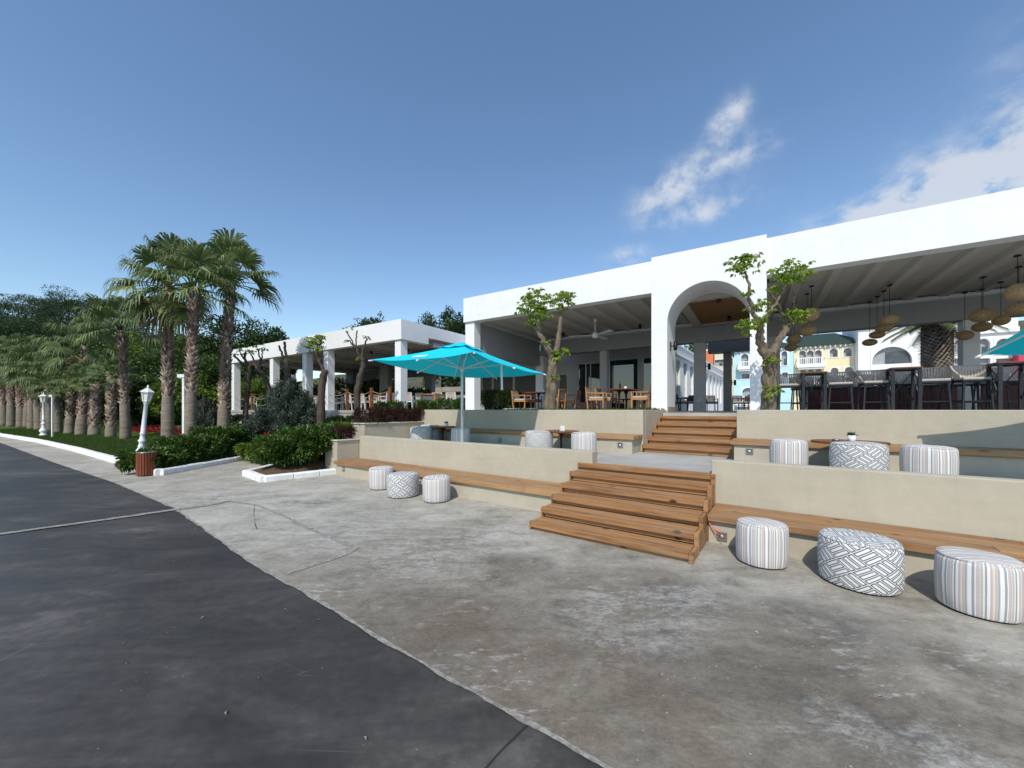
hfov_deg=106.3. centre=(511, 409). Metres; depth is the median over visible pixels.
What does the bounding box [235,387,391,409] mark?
rope fence
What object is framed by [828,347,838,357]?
window frame
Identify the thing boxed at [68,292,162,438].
fan palm
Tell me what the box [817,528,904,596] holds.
pouf
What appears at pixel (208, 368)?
broadleaf tree
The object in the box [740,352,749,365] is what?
window frame
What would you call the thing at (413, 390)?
broadleaf tree
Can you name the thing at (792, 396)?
bar stool
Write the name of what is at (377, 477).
pouf
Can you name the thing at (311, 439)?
hedge bush
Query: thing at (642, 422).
retaining wall
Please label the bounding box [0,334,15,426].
fan palm
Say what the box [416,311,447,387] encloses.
pine tree
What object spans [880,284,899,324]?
pendant lamp
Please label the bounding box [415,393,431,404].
rope chair
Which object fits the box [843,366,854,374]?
window frame
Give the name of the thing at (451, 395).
rope chair
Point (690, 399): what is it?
dark chair
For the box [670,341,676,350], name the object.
wall sconce
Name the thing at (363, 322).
pine tree
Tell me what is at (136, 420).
broadleaf tree
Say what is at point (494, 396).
clipped hedge
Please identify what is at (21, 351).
fan palm
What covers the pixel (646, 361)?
window frame
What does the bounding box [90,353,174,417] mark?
broadleaf tree
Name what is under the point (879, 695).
dry leaves
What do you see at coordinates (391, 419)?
clipped hedge
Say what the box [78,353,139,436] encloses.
fan palm
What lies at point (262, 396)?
broadleaf tree
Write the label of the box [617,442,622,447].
step light
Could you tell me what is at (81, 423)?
fan palm
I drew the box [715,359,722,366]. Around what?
window frame
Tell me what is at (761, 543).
pouf
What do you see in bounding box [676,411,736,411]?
terrace floor
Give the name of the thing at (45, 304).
tree
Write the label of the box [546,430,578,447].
table
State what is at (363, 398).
rope chair
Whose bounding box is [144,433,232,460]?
hedge bush
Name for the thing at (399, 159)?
sky
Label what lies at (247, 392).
pollarded tree
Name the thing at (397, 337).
open pavilion
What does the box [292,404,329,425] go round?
feathery shrub
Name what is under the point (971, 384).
bar stool
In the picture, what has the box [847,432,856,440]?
plant pot
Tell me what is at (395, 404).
clipped hedge
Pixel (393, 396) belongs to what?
rope chair
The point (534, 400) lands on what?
dining chair
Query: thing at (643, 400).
dining chair
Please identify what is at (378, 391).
broadleaf tree
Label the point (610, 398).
dining chair
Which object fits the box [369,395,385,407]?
teak table
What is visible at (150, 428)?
red flowers
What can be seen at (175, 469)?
kerb
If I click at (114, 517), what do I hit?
joint strip
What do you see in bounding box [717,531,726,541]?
step light
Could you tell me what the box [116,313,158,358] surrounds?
pine tree
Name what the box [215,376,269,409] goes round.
broadleaf tree
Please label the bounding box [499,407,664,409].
weeds
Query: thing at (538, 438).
pouf
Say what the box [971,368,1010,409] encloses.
bar stool
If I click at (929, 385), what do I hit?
bar stool
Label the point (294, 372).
pine tree
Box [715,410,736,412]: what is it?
plaza
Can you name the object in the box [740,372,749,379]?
window frame
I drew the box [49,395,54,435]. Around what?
post light
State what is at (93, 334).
pine tree
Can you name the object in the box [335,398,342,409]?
rope chair
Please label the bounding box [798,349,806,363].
window frame
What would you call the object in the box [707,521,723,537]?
loose cable
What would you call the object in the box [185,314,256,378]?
tree
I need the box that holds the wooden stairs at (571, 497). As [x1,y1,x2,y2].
[529,462,714,563]
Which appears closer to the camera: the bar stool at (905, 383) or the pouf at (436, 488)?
the pouf at (436, 488)
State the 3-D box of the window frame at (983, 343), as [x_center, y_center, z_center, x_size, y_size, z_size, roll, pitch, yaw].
[45.866,-6.169,37.418,1.107,1.731,0.450,0,0,32]
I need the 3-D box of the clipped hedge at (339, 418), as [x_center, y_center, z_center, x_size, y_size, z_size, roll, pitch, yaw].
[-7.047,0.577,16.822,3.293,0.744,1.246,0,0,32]
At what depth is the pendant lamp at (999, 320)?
9.75 m
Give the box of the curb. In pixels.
[107,480,612,767]
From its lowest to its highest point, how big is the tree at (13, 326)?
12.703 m
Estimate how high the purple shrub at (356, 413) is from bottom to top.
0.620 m
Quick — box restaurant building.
[463,187,1023,411]
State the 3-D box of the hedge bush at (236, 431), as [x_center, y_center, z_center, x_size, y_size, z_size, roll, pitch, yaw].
[-9.645,0.917,12.923,1.482,0.894,2.074,0,0,0]
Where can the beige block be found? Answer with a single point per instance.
(719, 361)
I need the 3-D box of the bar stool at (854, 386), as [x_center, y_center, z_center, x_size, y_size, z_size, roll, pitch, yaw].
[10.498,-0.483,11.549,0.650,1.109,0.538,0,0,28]
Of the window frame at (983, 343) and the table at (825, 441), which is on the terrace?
the table at (825, 441)
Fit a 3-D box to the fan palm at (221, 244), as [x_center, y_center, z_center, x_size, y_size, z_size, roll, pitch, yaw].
[-11.685,-3.036,15.886,4.201,8.756,4.286,0,0,0]
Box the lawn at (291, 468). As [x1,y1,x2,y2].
[0,412,699,474]
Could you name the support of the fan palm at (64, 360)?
on the lawn at (291, 468)
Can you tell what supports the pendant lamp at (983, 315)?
hanging from the restaurant building
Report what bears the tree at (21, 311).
on the lawn at (291, 468)
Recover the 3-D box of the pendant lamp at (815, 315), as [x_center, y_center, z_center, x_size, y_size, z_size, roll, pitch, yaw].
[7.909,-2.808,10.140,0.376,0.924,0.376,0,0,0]
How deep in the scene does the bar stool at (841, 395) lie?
11.69 m
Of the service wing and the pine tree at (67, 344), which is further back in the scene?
the pine tree at (67, 344)
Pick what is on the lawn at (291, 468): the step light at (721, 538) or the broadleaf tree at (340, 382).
the broadleaf tree at (340, 382)
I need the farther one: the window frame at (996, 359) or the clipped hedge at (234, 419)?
the window frame at (996, 359)
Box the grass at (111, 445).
[0,427,245,467]
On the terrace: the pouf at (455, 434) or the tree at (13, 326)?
the pouf at (455, 434)
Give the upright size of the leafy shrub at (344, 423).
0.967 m
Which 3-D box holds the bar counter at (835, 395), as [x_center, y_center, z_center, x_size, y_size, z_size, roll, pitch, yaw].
[13.725,-0.380,13.200,5.821,0.900,0.800,0,0,32]
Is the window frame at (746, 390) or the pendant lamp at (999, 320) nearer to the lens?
the pendant lamp at (999, 320)
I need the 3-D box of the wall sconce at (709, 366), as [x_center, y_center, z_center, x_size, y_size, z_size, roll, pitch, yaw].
[7.537,-1.652,14.759,0.180,0.240,0.120,0,0,32]
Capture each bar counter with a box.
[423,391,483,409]
[806,383,1017,409]
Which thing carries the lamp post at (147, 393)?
on the lawn at (291, 468)
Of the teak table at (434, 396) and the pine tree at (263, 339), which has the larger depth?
the pine tree at (263, 339)
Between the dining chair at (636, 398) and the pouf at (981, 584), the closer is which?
the pouf at (981, 584)
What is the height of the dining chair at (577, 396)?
0.837 m
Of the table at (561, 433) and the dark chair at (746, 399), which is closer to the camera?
the table at (561, 433)
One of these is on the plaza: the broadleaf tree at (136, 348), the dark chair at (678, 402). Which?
the dark chair at (678, 402)
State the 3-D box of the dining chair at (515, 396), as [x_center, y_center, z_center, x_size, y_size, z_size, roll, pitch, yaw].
[0.383,-0.346,15.367,0.640,0.837,0.572,0,0,30]
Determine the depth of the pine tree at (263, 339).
36.62 m
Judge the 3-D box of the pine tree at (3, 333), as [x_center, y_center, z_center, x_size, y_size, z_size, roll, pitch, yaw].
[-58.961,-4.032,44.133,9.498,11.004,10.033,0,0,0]
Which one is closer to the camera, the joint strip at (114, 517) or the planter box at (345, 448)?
the joint strip at (114, 517)
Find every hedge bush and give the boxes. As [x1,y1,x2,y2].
[113,444,190,472]
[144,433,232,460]
[186,424,259,450]
[232,422,266,442]
[248,433,319,465]
[273,423,343,463]
[292,422,345,455]
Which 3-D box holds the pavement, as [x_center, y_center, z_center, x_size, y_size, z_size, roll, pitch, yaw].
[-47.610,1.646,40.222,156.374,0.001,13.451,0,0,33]
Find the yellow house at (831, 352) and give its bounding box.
[794,333,855,409]
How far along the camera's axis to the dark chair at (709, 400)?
20.40 m
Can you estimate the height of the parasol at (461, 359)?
2.485 m
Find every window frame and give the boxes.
[609,358,637,409]
[642,357,650,409]
[676,360,677,394]
[684,364,684,399]
[690,366,691,394]
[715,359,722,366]
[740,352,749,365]
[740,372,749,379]
[741,387,749,397]
[780,350,788,365]
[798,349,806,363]
[806,349,814,363]
[813,349,822,362]
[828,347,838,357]
[829,366,839,374]
[842,346,853,357]
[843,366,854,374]
[870,344,913,385]
[980,336,992,353]
[980,356,992,368]
[994,337,1009,345]
[994,356,1012,370]
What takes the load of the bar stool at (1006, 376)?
on the terrace floor
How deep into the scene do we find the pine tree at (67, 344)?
41.28 m
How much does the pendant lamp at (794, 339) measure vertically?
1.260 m
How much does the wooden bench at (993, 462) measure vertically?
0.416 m
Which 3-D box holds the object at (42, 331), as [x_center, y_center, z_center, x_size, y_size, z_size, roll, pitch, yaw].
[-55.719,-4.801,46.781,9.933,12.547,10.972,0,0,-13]
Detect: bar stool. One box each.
[776,373,801,409]
[790,377,812,409]
[805,375,820,409]
[820,375,845,409]
[826,371,855,409]
[847,374,875,409]
[856,369,890,409]
[875,373,906,409]
[889,371,917,402]
[906,371,936,409]
[915,366,951,409]
[938,370,975,409]
[948,364,994,409]
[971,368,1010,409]
[991,366,1017,409]
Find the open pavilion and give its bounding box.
[231,319,464,422]
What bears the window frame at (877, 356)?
in the white hotel
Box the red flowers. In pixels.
[131,424,239,434]
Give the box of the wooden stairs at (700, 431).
[642,412,736,456]
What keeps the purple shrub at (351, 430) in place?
in the planter box at (345, 448)
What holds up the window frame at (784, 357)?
in the cyan house at (742, 372)
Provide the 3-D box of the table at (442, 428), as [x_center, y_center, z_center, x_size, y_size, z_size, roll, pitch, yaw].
[-1.884,0.675,10.464,0.680,0.450,0.680,0,0,36]
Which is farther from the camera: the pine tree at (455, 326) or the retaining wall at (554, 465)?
the pine tree at (455, 326)
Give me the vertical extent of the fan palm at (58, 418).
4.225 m
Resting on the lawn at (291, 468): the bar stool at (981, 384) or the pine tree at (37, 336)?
the pine tree at (37, 336)
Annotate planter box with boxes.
[325,438,359,473]
[351,421,424,437]
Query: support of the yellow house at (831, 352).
on the plaza
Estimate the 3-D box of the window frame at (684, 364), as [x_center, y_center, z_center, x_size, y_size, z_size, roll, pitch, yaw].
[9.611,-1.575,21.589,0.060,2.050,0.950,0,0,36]
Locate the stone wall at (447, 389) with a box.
[362,387,460,404]
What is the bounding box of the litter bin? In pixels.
[135,451,156,475]
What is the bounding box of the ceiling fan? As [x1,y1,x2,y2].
[578,318,611,339]
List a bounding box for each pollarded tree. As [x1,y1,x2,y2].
[232,345,252,423]
[248,342,271,404]
[278,341,291,381]
[301,334,328,423]
[342,326,371,421]
[514,287,576,409]
[722,252,817,409]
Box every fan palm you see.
[0,332,41,426]
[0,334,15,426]
[0,335,6,425]
[0,339,42,427]
[0,341,40,428]
[0,344,52,429]
[2,343,71,429]
[9,350,79,429]
[23,367,77,431]
[29,311,130,426]
[43,373,77,433]
[48,359,106,434]
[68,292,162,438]
[68,363,119,434]
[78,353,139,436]
[101,232,220,436]
[122,237,255,435]
[170,227,282,426]
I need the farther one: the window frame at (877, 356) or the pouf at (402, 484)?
the window frame at (877, 356)
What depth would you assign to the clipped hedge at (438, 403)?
14.96 m
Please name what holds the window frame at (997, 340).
in the white hotel
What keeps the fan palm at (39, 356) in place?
on the lawn at (291, 468)
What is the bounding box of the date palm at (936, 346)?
[879,322,1009,376]
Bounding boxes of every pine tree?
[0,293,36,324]
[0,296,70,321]
[0,302,22,320]
[0,315,34,335]
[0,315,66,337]
[0,329,29,338]
[17,332,59,340]
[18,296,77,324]
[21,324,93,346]
[30,284,96,324]
[30,316,112,354]
[34,292,84,324]
[42,336,100,418]
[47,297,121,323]
[65,326,137,356]
[88,328,148,371]
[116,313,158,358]
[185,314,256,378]
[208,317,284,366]
[232,323,291,381]
[268,328,297,377]
[350,317,380,405]
[369,311,384,322]
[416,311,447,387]
[424,305,464,386]
[438,311,464,386]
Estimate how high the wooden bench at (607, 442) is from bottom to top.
0.416 m
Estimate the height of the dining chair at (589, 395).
0.837 m
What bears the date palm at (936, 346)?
on the plaza
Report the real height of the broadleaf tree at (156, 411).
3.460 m
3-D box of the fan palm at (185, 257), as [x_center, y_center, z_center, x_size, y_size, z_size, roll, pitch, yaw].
[-10.891,-2.090,12.996,3.548,7.175,3.213,0,0,0]
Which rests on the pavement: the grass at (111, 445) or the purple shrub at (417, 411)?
the grass at (111, 445)
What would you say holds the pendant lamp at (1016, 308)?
hanging from the restaurant building
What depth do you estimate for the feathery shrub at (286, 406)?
13.46 m
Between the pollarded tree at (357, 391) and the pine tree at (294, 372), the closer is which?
the pollarded tree at (357, 391)
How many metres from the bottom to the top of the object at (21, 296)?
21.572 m
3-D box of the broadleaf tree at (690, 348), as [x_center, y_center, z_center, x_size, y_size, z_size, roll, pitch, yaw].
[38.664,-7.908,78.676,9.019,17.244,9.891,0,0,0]
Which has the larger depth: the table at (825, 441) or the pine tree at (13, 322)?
the pine tree at (13, 322)
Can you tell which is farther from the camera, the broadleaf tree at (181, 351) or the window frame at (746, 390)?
the window frame at (746, 390)
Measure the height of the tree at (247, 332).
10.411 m
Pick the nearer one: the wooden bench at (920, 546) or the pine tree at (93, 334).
the wooden bench at (920, 546)
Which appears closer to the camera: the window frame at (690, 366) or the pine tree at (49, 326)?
the window frame at (690, 366)
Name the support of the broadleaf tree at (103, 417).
on the lawn at (291, 468)
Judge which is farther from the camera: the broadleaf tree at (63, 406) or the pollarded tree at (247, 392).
the broadleaf tree at (63, 406)
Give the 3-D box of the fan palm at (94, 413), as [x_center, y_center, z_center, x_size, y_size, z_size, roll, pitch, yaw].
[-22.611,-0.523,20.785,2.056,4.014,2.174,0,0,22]
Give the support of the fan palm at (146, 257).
on the lawn at (291, 468)
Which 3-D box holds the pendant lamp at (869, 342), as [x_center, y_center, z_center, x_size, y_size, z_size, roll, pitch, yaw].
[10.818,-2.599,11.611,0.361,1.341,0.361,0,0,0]
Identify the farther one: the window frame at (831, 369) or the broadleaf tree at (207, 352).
the window frame at (831, 369)
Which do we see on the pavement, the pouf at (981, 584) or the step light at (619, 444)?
the pouf at (981, 584)
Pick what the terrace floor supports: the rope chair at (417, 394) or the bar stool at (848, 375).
the bar stool at (848, 375)
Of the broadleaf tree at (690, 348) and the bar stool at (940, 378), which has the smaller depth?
the bar stool at (940, 378)
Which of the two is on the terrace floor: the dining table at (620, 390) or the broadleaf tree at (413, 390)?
the dining table at (620, 390)
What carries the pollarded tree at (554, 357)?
on the upper terrace
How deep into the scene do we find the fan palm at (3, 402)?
34.30 m
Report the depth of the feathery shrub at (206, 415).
17.25 m
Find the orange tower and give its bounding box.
[706,349,714,365]
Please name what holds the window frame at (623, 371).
in the restaurant building
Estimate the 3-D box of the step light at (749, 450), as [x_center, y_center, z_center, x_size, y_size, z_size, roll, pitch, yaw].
[4.083,0.716,6.604,0.110,0.110,0.030,0,0,36]
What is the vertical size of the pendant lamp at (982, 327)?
1.160 m
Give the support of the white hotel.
on the plaza
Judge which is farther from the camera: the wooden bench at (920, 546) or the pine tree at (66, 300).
the pine tree at (66, 300)
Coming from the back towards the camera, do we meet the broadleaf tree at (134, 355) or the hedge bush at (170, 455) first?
the broadleaf tree at (134, 355)
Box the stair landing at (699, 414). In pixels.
[663,413,736,438]
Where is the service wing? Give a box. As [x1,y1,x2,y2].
[675,345,722,410]
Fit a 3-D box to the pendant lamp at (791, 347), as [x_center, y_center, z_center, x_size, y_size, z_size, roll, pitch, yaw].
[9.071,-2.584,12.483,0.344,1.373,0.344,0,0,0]
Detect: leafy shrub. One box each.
[226,441,252,462]
[320,420,356,437]
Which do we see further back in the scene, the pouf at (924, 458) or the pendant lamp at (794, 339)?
the pendant lamp at (794, 339)
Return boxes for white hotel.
[842,317,1019,385]
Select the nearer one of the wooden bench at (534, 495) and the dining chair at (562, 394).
the wooden bench at (534, 495)
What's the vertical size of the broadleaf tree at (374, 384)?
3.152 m
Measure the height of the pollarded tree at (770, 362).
3.224 m
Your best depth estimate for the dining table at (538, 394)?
14.93 m
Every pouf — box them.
[369,466,393,489]
[386,471,418,498]
[410,426,431,439]
[421,424,439,439]
[422,474,449,502]
[451,427,469,441]
[525,430,552,447]
[571,432,596,450]
[735,517,788,569]
[769,438,808,464]
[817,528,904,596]
[829,441,889,469]
[899,444,958,474]
[934,546,1023,623]
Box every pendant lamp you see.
[785,309,797,350]
[787,303,801,343]
[797,293,816,335]
[805,285,820,320]
[862,301,877,345]
[869,296,885,338]
[874,290,893,331]
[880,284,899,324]
[955,292,974,339]
[968,276,998,322]
[971,288,992,331]
[991,281,1010,325]
[1002,254,1023,300]
[1004,265,1023,314]
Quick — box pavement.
[0,436,1023,767]
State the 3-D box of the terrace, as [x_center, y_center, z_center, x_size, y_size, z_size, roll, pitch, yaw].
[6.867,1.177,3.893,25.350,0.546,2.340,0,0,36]
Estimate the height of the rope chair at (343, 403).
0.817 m
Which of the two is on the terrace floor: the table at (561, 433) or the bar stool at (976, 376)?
the bar stool at (976, 376)
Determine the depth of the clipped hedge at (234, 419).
21.91 m
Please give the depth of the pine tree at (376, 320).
41.48 m
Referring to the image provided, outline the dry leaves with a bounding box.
[121,510,985,739]
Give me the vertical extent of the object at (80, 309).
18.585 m
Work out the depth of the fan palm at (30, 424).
28.13 m
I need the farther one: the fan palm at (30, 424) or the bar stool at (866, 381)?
the fan palm at (30, 424)
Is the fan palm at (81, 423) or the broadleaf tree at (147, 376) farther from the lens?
the broadleaf tree at (147, 376)
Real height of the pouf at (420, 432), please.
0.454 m
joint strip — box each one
[0,500,229,534]
[229,501,359,573]
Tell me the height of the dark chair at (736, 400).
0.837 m
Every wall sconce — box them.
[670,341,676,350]
[705,363,710,369]
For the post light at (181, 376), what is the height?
2.686 m
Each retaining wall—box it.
[359,435,596,494]
[420,410,666,452]
[712,459,1023,541]
[737,410,1023,448]
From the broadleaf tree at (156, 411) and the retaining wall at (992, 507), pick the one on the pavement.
the retaining wall at (992, 507)
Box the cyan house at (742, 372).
[732,342,798,409]
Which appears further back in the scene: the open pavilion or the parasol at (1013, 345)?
the open pavilion
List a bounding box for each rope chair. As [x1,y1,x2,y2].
[335,396,349,409]
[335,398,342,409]
[344,394,361,409]
[361,394,373,409]
[378,393,394,402]
[407,392,420,407]
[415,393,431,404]
[432,392,444,400]
[446,392,463,400]
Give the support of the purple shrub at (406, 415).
on the planter box at (397, 429)
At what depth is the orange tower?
59.05 m
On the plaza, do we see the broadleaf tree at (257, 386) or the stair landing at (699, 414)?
the stair landing at (699, 414)
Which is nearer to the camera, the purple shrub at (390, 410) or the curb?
the curb
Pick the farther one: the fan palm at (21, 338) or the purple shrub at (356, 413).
the fan palm at (21, 338)
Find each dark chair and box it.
[675,395,687,410]
[685,395,693,406]
[706,395,717,410]
[732,396,743,410]
[738,396,749,409]
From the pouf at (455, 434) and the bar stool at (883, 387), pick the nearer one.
the pouf at (455, 434)
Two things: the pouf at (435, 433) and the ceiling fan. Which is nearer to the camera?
the pouf at (435, 433)
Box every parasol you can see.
[368,342,545,441]
[973,329,1023,359]
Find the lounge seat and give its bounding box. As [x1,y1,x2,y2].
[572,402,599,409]
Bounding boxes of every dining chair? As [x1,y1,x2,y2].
[511,390,531,407]
[522,391,541,407]
[556,389,566,408]
[562,390,580,407]
[585,387,607,408]
[595,388,616,408]
[631,385,650,407]
[640,393,650,408]
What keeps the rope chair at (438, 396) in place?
on the open pavilion
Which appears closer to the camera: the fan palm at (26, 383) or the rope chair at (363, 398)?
the rope chair at (363, 398)
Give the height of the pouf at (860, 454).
0.465 m
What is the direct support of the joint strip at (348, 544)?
on the pavement
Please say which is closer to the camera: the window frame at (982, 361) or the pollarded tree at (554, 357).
the pollarded tree at (554, 357)
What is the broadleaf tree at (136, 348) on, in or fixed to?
on the lawn at (291, 468)
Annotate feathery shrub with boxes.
[177,396,217,432]
[239,377,315,436]
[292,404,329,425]
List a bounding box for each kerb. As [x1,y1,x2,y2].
[0,433,162,475]
[160,456,241,474]
[242,464,335,481]
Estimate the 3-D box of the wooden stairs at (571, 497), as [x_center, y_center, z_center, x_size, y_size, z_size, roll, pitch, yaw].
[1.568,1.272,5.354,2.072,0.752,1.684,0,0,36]
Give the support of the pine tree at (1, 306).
on the lawn at (291, 468)
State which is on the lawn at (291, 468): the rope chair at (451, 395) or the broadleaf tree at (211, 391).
the broadleaf tree at (211, 391)
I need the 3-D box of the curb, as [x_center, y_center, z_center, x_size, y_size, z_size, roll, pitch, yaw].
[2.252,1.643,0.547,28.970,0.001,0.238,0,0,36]
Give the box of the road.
[0,443,602,767]
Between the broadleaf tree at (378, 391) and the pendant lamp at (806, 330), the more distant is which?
the broadleaf tree at (378, 391)
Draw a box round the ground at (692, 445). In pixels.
[667,444,732,456]
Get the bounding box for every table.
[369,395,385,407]
[421,394,446,407]
[430,426,454,440]
[525,392,557,407]
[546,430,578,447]
[604,388,639,407]
[800,371,826,409]
[810,439,890,445]
[885,366,922,409]
[985,361,1023,409]
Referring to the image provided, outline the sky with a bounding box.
[0,0,1023,381]
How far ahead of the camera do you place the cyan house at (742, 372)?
48.56 m
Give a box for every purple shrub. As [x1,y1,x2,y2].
[326,423,357,439]
[351,405,386,424]
[368,406,404,422]
[392,406,417,421]
[405,407,424,420]
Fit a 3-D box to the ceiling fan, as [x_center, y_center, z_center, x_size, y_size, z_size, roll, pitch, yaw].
[3.064,-2.910,13.566,1.715,0.720,1.505,0,0,-23]
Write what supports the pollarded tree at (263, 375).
on the lawn at (291, 468)
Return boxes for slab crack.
[485,725,527,767]
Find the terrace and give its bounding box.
[592,452,733,510]
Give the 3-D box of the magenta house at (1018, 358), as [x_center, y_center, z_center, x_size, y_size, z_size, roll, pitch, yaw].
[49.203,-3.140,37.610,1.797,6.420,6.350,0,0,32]
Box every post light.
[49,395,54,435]
[177,374,185,433]
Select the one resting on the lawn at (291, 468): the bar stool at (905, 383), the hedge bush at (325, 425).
the hedge bush at (325, 425)
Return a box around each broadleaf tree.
[62,390,76,420]
[64,379,105,421]
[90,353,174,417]
[94,331,184,381]
[100,377,160,425]
[115,345,183,374]
[129,372,161,423]
[137,378,212,424]
[138,333,219,381]
[147,329,258,372]
[149,370,218,423]
[173,352,246,413]
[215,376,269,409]
[254,377,317,406]
[300,377,347,409]
[335,378,393,409]
[361,378,409,395]
[379,386,430,408]
[684,343,707,351]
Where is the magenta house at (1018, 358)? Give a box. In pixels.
[1010,355,1023,377]
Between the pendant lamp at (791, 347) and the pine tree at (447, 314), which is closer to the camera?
the pendant lamp at (791, 347)
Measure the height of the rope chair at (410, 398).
0.817 m
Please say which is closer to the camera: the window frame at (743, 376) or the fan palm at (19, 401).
the fan palm at (19, 401)
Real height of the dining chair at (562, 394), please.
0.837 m
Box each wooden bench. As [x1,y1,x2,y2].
[333,458,565,511]
[440,428,642,453]
[708,503,1023,581]
[730,438,1023,478]
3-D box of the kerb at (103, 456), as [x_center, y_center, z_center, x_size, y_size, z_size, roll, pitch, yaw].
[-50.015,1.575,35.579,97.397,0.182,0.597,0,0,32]
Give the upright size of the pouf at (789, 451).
0.464 m
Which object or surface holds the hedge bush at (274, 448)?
on the lawn at (291, 468)
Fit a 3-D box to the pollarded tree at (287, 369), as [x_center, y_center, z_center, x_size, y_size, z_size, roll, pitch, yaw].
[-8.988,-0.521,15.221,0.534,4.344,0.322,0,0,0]
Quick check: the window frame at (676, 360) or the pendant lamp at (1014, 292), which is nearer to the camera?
the pendant lamp at (1014, 292)
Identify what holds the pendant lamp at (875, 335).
hanging from the restaurant building
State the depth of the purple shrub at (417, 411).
12.19 m
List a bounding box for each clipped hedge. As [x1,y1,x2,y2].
[230,414,252,424]
[326,414,375,422]
[365,415,419,421]
[374,399,408,417]
[414,397,464,409]
[480,387,522,409]
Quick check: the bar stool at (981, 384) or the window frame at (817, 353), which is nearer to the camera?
the bar stool at (981, 384)
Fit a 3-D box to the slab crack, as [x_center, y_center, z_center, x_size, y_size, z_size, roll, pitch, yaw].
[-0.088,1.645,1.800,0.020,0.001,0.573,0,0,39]
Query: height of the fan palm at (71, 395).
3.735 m
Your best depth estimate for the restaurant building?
10.94 m
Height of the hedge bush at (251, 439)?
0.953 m
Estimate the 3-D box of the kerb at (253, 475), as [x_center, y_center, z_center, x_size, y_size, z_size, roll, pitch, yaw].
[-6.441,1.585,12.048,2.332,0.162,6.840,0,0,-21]
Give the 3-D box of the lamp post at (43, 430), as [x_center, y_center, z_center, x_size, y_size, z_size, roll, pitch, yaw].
[-26.718,0.270,21.900,0.338,2.519,0.385,0,0,44]
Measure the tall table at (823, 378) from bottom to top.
1.085 m
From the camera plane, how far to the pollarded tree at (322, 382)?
13.21 m
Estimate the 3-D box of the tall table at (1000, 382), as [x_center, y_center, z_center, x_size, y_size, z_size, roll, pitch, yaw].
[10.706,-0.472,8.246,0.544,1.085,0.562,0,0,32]
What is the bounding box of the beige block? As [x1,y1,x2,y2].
[715,354,733,409]
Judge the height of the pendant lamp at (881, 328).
1.136 m
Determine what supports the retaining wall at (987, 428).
on the terrace
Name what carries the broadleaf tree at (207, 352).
on the lawn at (291, 468)
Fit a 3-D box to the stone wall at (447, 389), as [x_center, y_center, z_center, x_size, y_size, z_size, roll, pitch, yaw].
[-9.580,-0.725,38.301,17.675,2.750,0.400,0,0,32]
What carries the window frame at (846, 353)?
in the yellow house at (831, 352)
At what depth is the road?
2.47 m
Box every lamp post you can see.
[38,392,47,435]
[136,385,154,451]
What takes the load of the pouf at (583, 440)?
on the terrace
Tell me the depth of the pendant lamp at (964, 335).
10.65 m
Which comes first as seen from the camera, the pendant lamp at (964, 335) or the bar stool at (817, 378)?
the pendant lamp at (964, 335)
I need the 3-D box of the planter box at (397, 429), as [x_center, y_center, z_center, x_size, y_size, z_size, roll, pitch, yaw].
[-3.575,1.010,11.665,0.640,1.280,2.470,0,0,36]
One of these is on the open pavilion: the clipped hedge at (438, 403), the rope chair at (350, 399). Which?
the rope chair at (350, 399)
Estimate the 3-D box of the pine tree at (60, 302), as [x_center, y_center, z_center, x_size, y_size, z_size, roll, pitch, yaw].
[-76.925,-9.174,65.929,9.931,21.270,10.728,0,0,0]
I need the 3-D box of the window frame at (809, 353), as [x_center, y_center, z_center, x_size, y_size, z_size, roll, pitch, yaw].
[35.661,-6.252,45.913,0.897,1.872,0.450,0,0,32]
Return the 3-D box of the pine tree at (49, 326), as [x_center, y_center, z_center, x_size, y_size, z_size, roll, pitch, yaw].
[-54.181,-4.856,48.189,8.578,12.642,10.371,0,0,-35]
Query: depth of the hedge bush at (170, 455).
9.89 m
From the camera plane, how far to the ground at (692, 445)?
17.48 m
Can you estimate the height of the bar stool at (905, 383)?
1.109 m
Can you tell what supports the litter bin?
on the pavement
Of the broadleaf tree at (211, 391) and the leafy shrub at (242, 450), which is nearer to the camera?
the leafy shrub at (242, 450)
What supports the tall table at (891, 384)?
on the terrace floor
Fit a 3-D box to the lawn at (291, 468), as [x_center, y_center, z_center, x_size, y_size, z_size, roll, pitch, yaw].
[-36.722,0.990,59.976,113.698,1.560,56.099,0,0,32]
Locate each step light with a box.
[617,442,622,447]
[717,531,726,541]
[746,448,752,454]
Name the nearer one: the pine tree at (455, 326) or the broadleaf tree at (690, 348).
the pine tree at (455, 326)

